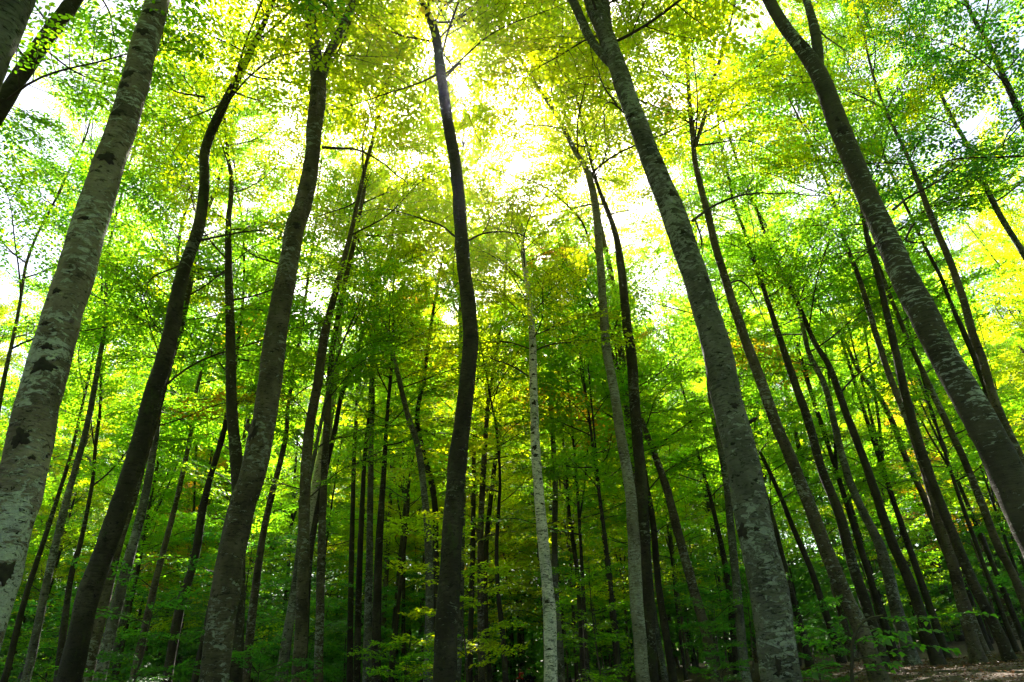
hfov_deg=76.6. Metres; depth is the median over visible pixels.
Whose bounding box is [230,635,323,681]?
young beech
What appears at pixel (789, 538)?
beech tree
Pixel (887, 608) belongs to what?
young beech
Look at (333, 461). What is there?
beech tree
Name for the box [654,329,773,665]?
beech tree
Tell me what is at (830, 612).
young beech
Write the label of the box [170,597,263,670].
young beech
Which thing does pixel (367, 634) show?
beech tree
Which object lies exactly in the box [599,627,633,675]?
young beech
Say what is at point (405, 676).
young beech
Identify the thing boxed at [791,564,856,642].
young beech
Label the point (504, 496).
beech tree
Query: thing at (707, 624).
young beech
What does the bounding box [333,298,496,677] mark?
beech tree
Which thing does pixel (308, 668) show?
young beech
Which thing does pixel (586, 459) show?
beech tree
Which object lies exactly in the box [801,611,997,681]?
beech sapling
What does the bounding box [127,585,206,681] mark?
young beech
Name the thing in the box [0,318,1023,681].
distant forest
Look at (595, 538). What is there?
beech tree
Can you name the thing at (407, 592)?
young beech
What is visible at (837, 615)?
young beech
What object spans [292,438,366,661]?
beech tree
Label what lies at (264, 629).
young beech
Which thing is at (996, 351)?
beech tree
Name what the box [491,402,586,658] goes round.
beech tree
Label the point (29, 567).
beech tree
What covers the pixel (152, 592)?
beech tree
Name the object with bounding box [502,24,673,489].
beech tree
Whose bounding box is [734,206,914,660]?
beech tree
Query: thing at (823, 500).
beech tree
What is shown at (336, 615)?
young beech
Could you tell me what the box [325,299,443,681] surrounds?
beech tree
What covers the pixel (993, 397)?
beech tree
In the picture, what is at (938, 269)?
beech tree
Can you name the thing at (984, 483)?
beech tree
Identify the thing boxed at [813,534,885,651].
young beech
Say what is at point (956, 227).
beech tree
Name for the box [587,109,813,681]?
beech tree
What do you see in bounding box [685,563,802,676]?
young beech
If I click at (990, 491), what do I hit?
beech tree
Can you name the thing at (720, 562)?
young beech
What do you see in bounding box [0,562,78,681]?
young beech
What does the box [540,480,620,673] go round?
beech tree
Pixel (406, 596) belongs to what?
young beech
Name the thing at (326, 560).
young beech
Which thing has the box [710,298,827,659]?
beech tree
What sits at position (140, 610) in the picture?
beech tree
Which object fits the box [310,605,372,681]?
young beech
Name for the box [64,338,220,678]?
beech tree
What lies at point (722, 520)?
beech tree
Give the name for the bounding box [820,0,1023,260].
beech tree
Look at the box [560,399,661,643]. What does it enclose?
beech tree
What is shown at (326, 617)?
young beech
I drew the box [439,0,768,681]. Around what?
beech tree
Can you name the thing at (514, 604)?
beech tree
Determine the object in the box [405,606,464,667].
young beech
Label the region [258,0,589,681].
beech tree
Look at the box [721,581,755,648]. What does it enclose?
young beech
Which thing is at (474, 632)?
young beech
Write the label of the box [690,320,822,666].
beech tree
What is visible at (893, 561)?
young beech
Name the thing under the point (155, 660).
young beech
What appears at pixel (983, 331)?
beech tree
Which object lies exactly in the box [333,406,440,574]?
beech tree
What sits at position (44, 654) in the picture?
young beech
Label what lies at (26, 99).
sky
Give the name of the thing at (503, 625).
young beech
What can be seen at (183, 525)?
beech tree
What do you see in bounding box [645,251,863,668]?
beech tree
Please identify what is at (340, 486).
beech tree
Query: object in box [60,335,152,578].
beech tree
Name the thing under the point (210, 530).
beech tree
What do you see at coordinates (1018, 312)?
beech tree
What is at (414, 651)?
young beech
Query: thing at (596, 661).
young beech
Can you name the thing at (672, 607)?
young beech
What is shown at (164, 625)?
beech tree
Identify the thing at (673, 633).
young beech
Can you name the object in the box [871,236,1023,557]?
beech tree
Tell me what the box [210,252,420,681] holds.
beech tree
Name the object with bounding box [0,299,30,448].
beech tree
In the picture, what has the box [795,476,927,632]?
young beech
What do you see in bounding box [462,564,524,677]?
young beech
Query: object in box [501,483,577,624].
beech tree
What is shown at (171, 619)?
beech tree
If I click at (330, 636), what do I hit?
young beech
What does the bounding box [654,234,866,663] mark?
beech tree
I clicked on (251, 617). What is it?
beech tree
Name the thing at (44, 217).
beech tree
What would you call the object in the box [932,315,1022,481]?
beech tree
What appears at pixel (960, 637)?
beech tree
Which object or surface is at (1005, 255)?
beech tree
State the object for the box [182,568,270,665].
young beech
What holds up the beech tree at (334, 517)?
on the forest floor
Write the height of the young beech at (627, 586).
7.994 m
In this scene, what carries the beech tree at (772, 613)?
on the forest floor
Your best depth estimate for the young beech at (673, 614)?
41.95 m
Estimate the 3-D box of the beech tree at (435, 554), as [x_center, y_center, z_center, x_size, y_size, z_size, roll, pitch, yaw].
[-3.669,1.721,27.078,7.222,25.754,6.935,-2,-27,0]
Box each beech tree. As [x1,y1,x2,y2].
[0,0,35,90]
[0,0,174,413]
[0,0,213,167]
[0,0,354,650]
[0,25,241,681]
[0,65,206,681]
[0,129,227,681]
[0,240,137,563]
[0,257,92,598]
[0,281,20,457]
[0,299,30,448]
[0,312,61,622]
[0,387,54,661]
[2,246,138,555]
[2,361,105,643]
[6,338,137,681]
[10,330,119,672]
[15,491,104,601]
[16,371,126,608]
[18,4,294,680]
[20,283,203,618]
[21,365,122,677]
[48,276,228,680]
[56,0,415,681]
[56,65,344,681]
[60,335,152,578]
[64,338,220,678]
[65,443,179,634]
[73,384,216,678]
[80,314,216,675]
[85,134,320,681]
[92,345,183,582]
[106,434,245,674]
[107,370,210,669]
[111,325,253,632]
[118,317,275,666]
[118,319,253,663]
[122,0,387,681]
[131,66,364,681]
[131,404,207,672]
[133,244,322,681]
[140,442,252,605]
[141,484,204,674]
[166,368,314,646]
[166,413,294,598]
[170,383,249,681]
[171,257,299,595]
[186,380,311,619]
[195,461,290,626]
[196,0,458,681]
[206,344,305,611]
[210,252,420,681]
[216,429,340,681]
[223,63,393,681]
[245,374,332,681]
[257,318,364,658]
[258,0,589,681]
[261,475,296,614]
[262,451,335,599]
[263,0,480,681]
[274,371,395,675]
[275,300,377,671]
[278,161,446,681]
[279,133,518,681]
[281,405,345,620]
[286,1,454,681]
[286,158,485,681]
[286,390,366,597]
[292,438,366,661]
[294,325,421,642]
[295,156,501,681]
[297,67,443,530]
[299,118,455,681]
[305,177,458,681]
[315,388,424,681]
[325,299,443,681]
[325,484,366,615]
[325,494,407,637]
[326,280,470,670]
[326,406,373,675]
[327,414,439,680]
[329,345,405,597]
[331,285,442,681]
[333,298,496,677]
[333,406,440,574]
[336,28,617,681]
[341,319,466,678]
[349,258,479,681]
[355,351,467,681]
[362,131,507,659]
[375,214,550,681]
[389,313,550,681]
[389,407,490,681]
[391,320,494,597]
[391,369,517,584]
[394,339,506,583]
[405,234,579,681]
[405,494,528,631]
[406,140,597,681]
[415,340,537,681]
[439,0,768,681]
[439,317,547,613]
[450,212,558,681]
[463,265,660,681]
[464,468,505,681]
[465,429,574,681]
[467,433,565,681]
[468,446,529,681]
[472,2,720,681]
[475,219,624,681]
[476,357,584,642]
[476,382,536,681]
[483,0,831,681]
[483,212,693,681]
[485,271,594,681]
[488,295,624,681]
[488,348,628,681]
[489,381,538,670]
[490,510,537,679]
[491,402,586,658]
[493,479,600,615]
[494,507,527,671]
[500,506,539,671]
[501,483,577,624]
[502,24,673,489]
[503,189,798,681]
[507,494,576,641]
[528,209,765,681]
[528,399,624,678]
[537,0,890,681]
[539,312,671,681]
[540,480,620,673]
[543,308,655,681]
[557,346,700,674]
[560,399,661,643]
[561,446,682,681]
[571,281,711,681]
[572,247,703,559]
[572,312,708,583]
[577,504,625,674]
[577,543,616,671]
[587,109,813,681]
[588,379,707,679]
[593,355,721,680]
[610,416,703,584]
[615,322,708,666]
[616,380,706,667]
[621,242,824,674]
[637,337,728,667]
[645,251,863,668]
[646,383,725,674]
[649,0,893,671]
[654,1,994,665]
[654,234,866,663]
[654,298,786,592]
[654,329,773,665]
[658,417,743,576]
[660,362,746,661]
[662,0,1023,557]
[663,292,816,551]
[673,393,746,581]
[674,59,959,664]
[675,315,789,662]
[676,302,819,525]
[683,325,797,558]
[687,232,825,664]
[690,315,796,559]
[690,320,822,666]
[694,442,815,572]
[703,0,994,664]
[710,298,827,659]
[714,191,880,661]
[724,0,1023,662]
[729,127,991,656]
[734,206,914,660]
[748,0,1023,464]
[748,0,1023,612]
[753,246,926,648]
[760,327,871,581]
[763,423,825,605]
[772,387,828,650]
[773,209,981,658]
[773,299,955,650]
[777,469,817,651]
[786,0,1023,401]
[788,387,897,544]
[790,422,861,563]
[795,344,937,582]
[807,312,910,565]
[810,339,912,551]
[818,354,933,647]
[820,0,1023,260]
[824,235,969,641]
[824,338,924,570]
[827,276,995,650]
[829,270,981,530]
[835,0,1023,210]
[839,175,1018,639]
[839,222,1023,653]
[845,306,968,525]
[856,262,1023,650]
[866,339,979,641]
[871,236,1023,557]
[881,378,993,643]
[886,329,1012,637]
[893,275,1014,601]
[895,308,1023,587]
[899,333,1023,568]
[907,190,1023,422]
[915,457,1006,635]
[926,278,1023,486]
[932,255,1023,524]
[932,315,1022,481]
[947,115,1023,445]
[949,299,1023,549]
[962,310,1023,446]
[963,201,1023,381]
[963,209,1023,405]
[995,278,1023,391]
[997,329,1023,414]
[1000,0,1023,32]
[1014,313,1023,348]
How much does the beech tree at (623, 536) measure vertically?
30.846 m
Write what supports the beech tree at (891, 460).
on the forest floor
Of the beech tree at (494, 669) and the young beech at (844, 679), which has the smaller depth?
the young beech at (844, 679)
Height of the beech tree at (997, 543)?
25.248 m
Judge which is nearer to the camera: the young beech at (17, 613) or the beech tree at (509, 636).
the young beech at (17, 613)
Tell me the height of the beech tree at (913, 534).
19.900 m
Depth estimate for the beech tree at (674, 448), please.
40.79 m
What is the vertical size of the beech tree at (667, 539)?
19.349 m
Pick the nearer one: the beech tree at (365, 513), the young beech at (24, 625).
the young beech at (24, 625)
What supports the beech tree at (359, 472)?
on the forest floor
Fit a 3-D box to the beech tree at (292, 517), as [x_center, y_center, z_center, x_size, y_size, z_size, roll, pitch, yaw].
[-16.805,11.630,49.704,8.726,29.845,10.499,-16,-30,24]
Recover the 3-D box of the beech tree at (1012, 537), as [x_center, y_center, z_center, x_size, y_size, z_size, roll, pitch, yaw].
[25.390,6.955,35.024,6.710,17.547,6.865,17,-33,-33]
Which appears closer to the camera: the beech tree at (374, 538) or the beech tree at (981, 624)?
the beech tree at (981, 624)
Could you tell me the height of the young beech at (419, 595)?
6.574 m
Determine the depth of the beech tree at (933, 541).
53.35 m
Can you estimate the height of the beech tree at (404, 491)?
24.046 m
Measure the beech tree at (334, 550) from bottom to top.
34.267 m
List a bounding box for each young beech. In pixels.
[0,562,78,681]
[0,572,175,681]
[0,584,43,680]
[0,609,33,681]
[0,632,67,681]
[0,640,21,669]
[0,661,45,681]
[1,613,61,680]
[4,593,32,674]
[4,629,50,676]
[24,631,58,677]
[30,616,133,681]
[49,551,257,681]
[106,591,184,680]
[121,658,174,679]
[122,634,199,681]
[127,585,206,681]
[152,592,249,681]
[152,638,198,681]
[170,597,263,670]
[179,524,317,673]
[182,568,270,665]
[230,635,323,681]
[244,560,292,680]
[244,567,333,677]
[244,598,314,680]
[251,577,355,681]
[252,514,365,681]
[255,604,315,681]
[258,635,336,681]
[273,535,365,681]
[276,601,350,669]
[289,630,353,681]
[308,592,395,681]
[308,625,345,664]
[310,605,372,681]
[312,576,407,681]
[323,637,388,679]
[324,571,355,663]
[325,578,401,680]
[326,607,391,679]
[333,571,418,681]
[342,632,461,681]
[346,580,424,681]
[360,538,477,681]
[381,568,466,681]
[383,589,424,681]
[386,503,536,681]
[387,634,417,680]
[395,598,466,679]
[402,572,476,681]
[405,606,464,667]
[461,610,476,674]
[461,612,511,680]
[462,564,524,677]
[462,602,494,671]
[463,593,520,681]
[465,591,540,681]
[509,545,612,681]
[512,652,543,681]
[534,557,634,681]
[537,605,592,676]
[539,549,630,677]
[541,582,663,679]
[563,560,633,677]
[563,572,624,674]
[575,554,632,667]
[590,638,624,672]
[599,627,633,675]
[604,533,695,656]
[611,609,631,661]
[652,564,723,667]
[654,557,723,658]
[654,590,722,667]
[656,604,697,668]
[662,555,754,672]
[666,554,726,666]
[671,567,748,664]
[671,595,753,681]
[681,569,749,667]
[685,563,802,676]
[707,553,795,647]
[712,573,798,637]
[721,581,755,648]
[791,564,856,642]
[793,595,856,681]
[794,597,823,645]
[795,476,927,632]
[795,593,810,638]
[805,609,840,640]
[806,579,856,634]
[809,559,852,643]
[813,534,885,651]
[814,484,981,622]
[823,590,854,642]
[837,529,932,646]
[851,589,907,630]
[852,571,946,630]
[893,560,949,631]
[902,574,960,634]
[904,586,959,641]
[915,472,1023,624]
[923,595,961,645]
[935,453,1023,622]
[938,562,1001,625]
[961,533,1023,626]
[970,553,1023,616]
[973,595,1002,639]
[995,557,1023,608]
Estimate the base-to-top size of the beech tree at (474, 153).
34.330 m
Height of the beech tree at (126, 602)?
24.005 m
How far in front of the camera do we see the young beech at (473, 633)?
50.44 m
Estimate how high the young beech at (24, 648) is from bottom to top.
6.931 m
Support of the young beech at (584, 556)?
on the forest floor
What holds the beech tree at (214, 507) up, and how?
on the forest floor
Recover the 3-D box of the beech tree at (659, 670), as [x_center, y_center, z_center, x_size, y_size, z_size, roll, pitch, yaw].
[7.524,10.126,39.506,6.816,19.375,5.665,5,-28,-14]
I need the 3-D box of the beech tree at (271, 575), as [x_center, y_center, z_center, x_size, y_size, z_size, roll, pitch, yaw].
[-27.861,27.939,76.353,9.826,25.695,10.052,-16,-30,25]
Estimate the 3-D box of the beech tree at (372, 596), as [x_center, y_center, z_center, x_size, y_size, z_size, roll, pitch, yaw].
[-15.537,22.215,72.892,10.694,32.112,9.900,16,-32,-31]
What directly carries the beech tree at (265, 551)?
on the forest floor
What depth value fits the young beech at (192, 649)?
37.61 m
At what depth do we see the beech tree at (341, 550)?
52.86 m
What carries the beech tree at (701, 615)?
on the forest floor
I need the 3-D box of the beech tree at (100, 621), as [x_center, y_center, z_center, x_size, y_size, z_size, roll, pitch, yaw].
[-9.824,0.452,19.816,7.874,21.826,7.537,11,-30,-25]
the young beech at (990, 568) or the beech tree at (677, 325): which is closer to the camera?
the young beech at (990, 568)
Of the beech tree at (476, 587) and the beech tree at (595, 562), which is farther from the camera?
the beech tree at (476, 587)
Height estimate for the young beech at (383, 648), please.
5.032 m
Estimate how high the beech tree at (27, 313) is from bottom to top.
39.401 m
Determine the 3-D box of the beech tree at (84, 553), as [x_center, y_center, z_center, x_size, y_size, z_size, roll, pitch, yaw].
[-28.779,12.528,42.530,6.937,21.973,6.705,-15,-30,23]
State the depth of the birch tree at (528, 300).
18.67 m
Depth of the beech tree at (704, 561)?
60.72 m
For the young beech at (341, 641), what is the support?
on the forest floor
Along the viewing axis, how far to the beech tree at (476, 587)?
59.08 m
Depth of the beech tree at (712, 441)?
51.65 m
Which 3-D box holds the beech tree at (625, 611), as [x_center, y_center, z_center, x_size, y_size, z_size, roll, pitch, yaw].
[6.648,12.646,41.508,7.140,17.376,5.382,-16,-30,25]
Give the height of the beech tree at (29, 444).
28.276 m
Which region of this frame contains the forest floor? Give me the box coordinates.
[571,637,1023,681]
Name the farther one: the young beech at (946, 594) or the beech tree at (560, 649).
the young beech at (946, 594)
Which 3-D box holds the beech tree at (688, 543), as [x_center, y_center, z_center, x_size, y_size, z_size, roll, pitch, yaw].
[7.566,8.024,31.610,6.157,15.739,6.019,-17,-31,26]
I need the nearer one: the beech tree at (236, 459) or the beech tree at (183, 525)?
the beech tree at (236, 459)
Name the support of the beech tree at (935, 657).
on the forest floor
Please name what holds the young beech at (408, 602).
on the forest floor
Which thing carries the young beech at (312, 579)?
on the forest floor
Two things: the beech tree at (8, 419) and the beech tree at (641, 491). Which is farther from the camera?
the beech tree at (8, 419)
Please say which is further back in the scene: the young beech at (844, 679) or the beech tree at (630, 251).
the beech tree at (630, 251)
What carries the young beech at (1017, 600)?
on the forest floor
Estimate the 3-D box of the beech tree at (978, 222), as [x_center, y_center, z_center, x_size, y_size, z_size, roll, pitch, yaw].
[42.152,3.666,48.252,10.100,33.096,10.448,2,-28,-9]
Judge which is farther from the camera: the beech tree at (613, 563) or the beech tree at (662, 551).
the beech tree at (613, 563)
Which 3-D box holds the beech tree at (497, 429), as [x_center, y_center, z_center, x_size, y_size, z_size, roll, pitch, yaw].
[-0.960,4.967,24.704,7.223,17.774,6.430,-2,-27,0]
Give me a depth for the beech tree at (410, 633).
58.47 m
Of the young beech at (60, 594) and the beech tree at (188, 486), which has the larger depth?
the beech tree at (188, 486)
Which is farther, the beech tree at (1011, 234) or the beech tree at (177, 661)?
the beech tree at (177, 661)
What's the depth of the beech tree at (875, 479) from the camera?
59.86 m
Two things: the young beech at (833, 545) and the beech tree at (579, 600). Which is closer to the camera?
the beech tree at (579, 600)
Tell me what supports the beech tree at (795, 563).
on the forest floor
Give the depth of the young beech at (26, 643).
49.45 m
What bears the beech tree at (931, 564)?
on the forest floor
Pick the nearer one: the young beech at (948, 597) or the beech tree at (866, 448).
the beech tree at (866, 448)
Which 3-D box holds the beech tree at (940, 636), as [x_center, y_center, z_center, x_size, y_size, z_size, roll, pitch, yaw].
[13.415,2.426,25.684,5.795,18.991,5.995,8,-29,-19]
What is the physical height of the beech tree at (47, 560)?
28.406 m
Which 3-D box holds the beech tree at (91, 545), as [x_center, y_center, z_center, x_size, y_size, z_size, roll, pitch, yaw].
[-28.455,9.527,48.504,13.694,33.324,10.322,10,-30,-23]
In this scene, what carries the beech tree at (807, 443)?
on the forest floor
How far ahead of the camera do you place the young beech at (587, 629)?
46.20 m
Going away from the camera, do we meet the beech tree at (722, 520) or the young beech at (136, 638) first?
the young beech at (136, 638)
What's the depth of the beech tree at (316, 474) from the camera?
26.41 m
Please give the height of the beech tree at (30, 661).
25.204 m
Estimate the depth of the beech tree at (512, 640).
60.06 m
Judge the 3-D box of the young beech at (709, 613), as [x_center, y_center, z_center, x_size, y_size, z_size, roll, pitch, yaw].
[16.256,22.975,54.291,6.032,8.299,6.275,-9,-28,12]
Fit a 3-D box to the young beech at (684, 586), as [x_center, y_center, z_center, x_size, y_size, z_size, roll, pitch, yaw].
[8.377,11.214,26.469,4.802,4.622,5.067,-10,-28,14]
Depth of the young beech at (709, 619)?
43.27 m
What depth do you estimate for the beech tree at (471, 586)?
28.00 m
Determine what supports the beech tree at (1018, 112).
on the forest floor
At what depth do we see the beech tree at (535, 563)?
62.56 m
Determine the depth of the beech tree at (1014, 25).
26.87 m
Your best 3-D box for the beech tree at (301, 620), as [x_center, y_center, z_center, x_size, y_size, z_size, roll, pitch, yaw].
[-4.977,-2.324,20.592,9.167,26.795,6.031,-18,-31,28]
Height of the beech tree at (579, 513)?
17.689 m
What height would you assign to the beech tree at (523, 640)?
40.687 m
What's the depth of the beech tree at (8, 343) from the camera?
41.06 m
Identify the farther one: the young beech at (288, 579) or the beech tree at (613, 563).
the beech tree at (613, 563)
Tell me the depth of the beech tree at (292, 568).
71.56 m
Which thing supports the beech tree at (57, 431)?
on the forest floor
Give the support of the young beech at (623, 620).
on the forest floor
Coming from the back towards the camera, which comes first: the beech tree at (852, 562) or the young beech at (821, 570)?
the young beech at (821, 570)
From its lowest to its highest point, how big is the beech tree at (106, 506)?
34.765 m
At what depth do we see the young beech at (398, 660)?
52.58 m
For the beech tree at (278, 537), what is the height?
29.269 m
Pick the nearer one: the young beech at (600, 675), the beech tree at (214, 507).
the young beech at (600, 675)
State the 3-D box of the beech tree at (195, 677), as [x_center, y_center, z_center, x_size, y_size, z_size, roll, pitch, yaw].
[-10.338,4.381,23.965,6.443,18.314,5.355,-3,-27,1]
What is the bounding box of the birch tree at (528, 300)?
[410,155,651,681]
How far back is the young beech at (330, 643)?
23.55 m
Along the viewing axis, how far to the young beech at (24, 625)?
35.51 m
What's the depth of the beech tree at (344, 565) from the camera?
74.12 m
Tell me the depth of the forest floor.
17.29 m
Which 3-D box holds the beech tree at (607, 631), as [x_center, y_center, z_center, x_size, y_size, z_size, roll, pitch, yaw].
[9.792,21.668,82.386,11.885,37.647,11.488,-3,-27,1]
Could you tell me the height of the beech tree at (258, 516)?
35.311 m
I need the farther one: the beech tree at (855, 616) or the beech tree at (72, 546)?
the beech tree at (72, 546)
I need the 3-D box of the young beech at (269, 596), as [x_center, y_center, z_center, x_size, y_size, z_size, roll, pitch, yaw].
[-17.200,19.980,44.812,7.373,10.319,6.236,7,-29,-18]
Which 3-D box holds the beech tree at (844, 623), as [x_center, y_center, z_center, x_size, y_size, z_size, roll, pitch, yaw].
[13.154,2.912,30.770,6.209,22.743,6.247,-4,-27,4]
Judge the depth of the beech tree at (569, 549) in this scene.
38.60 m
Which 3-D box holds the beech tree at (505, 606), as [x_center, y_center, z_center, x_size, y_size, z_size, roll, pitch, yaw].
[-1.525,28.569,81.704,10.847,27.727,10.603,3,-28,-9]
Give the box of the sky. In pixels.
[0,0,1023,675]
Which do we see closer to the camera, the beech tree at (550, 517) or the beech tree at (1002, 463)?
the beech tree at (1002, 463)
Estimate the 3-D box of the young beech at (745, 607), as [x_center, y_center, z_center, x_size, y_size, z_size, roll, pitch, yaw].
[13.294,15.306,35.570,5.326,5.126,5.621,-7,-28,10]
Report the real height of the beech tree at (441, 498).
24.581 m
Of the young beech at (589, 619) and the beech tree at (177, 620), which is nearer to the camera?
the beech tree at (177, 620)
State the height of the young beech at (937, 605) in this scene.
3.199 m
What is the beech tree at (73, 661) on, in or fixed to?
on the forest floor
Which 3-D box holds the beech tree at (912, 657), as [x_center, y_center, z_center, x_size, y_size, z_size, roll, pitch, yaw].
[11.141,-1.625,23.918,8.234,25.020,8.340,-2,-27,0]
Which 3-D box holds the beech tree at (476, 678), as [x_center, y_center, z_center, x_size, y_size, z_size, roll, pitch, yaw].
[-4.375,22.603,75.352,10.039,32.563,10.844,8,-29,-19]
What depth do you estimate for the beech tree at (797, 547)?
71.27 m
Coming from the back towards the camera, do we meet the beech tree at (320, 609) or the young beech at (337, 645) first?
the young beech at (337, 645)
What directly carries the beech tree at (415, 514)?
on the forest floor
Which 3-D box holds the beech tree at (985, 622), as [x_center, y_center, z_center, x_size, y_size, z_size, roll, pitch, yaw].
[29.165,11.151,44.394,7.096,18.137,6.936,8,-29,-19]
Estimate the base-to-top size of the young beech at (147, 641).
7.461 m
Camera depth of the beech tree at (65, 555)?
55.42 m
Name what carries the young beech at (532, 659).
on the forest floor
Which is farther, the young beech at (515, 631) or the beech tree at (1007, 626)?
the young beech at (515, 631)
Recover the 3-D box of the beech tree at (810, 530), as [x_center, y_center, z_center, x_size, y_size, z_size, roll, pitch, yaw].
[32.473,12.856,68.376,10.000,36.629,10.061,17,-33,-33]
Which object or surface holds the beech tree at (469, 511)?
on the forest floor
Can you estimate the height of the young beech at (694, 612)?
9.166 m
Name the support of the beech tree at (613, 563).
on the forest floor
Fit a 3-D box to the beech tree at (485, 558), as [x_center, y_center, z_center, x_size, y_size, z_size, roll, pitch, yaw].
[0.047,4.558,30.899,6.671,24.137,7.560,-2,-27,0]
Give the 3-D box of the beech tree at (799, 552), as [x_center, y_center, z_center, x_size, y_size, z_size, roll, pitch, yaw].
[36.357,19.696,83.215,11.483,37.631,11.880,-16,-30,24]
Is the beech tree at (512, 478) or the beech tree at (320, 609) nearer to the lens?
the beech tree at (320, 609)
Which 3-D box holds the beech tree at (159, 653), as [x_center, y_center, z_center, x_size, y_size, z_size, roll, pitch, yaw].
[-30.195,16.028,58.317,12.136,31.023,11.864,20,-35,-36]
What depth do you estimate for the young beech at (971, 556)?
34.80 m
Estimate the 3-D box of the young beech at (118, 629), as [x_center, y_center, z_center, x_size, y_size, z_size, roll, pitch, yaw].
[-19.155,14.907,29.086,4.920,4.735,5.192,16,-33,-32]
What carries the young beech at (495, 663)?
on the forest floor
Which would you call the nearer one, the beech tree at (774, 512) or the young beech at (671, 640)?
the young beech at (671, 640)
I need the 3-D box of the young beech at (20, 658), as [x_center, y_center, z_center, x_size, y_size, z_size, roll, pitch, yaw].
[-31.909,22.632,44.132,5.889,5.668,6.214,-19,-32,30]
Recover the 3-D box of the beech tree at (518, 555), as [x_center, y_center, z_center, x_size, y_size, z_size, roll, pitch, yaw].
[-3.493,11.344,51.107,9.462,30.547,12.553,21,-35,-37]
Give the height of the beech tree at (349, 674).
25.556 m
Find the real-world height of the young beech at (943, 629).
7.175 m
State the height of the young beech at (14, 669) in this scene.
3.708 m
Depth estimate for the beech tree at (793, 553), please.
46.92 m
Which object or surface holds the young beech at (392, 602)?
on the forest floor
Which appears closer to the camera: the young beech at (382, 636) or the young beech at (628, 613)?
the young beech at (382, 636)
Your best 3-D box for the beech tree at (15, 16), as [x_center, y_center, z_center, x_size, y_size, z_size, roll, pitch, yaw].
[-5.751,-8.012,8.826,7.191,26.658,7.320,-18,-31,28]
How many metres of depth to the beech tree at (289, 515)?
50.31 m
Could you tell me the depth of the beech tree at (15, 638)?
22.23 m
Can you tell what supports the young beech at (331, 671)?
on the forest floor
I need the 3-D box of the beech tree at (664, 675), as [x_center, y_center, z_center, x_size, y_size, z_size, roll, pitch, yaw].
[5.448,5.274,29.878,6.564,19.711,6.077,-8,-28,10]
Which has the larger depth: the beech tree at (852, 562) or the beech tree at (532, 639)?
the beech tree at (532, 639)
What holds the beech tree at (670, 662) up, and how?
on the forest floor
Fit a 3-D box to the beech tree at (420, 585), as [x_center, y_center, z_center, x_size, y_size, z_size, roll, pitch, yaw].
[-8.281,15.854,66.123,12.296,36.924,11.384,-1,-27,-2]
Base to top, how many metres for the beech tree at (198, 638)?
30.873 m
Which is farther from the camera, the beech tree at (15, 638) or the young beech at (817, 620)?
the young beech at (817, 620)
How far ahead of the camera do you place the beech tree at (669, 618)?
64.42 m
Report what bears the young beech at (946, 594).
on the forest floor
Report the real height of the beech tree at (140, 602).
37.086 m
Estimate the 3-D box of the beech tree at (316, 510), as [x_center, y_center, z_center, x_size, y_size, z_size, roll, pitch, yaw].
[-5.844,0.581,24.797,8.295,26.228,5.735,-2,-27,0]
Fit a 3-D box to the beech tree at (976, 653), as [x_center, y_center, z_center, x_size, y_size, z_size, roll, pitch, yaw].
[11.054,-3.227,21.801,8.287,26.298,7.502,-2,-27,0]
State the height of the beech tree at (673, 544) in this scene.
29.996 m
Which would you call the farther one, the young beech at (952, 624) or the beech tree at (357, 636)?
the young beech at (952, 624)
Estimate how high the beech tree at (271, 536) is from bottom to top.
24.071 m
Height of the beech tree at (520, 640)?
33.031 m
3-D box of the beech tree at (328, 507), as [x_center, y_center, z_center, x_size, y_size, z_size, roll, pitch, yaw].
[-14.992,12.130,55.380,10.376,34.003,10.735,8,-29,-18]
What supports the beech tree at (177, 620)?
on the forest floor
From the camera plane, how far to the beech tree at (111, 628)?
19.80 m
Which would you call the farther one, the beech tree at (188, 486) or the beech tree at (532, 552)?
the beech tree at (532, 552)
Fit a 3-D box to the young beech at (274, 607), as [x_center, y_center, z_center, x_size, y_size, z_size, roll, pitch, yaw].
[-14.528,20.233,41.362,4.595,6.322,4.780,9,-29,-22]
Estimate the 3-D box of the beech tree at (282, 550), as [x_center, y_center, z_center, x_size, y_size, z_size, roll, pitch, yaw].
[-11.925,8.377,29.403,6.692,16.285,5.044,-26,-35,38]
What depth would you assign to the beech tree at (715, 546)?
35.37 m
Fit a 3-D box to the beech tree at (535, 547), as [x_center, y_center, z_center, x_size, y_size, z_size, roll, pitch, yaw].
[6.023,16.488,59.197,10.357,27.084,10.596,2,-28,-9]
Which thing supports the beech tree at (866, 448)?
on the forest floor
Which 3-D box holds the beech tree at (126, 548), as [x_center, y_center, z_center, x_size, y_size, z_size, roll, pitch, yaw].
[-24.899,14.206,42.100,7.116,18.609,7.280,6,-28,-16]
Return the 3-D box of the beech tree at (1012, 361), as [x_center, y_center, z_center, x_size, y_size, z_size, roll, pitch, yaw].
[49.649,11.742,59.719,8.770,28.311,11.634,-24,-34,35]
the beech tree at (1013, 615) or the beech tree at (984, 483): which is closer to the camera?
the beech tree at (1013, 615)
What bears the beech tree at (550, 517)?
on the forest floor
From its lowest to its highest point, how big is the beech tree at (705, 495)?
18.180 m
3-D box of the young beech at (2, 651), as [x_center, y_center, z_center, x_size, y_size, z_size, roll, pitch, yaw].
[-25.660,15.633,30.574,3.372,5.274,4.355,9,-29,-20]
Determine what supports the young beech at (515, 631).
on the forest floor
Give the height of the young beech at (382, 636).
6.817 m
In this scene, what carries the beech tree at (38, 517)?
on the forest floor
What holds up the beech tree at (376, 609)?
on the forest floor

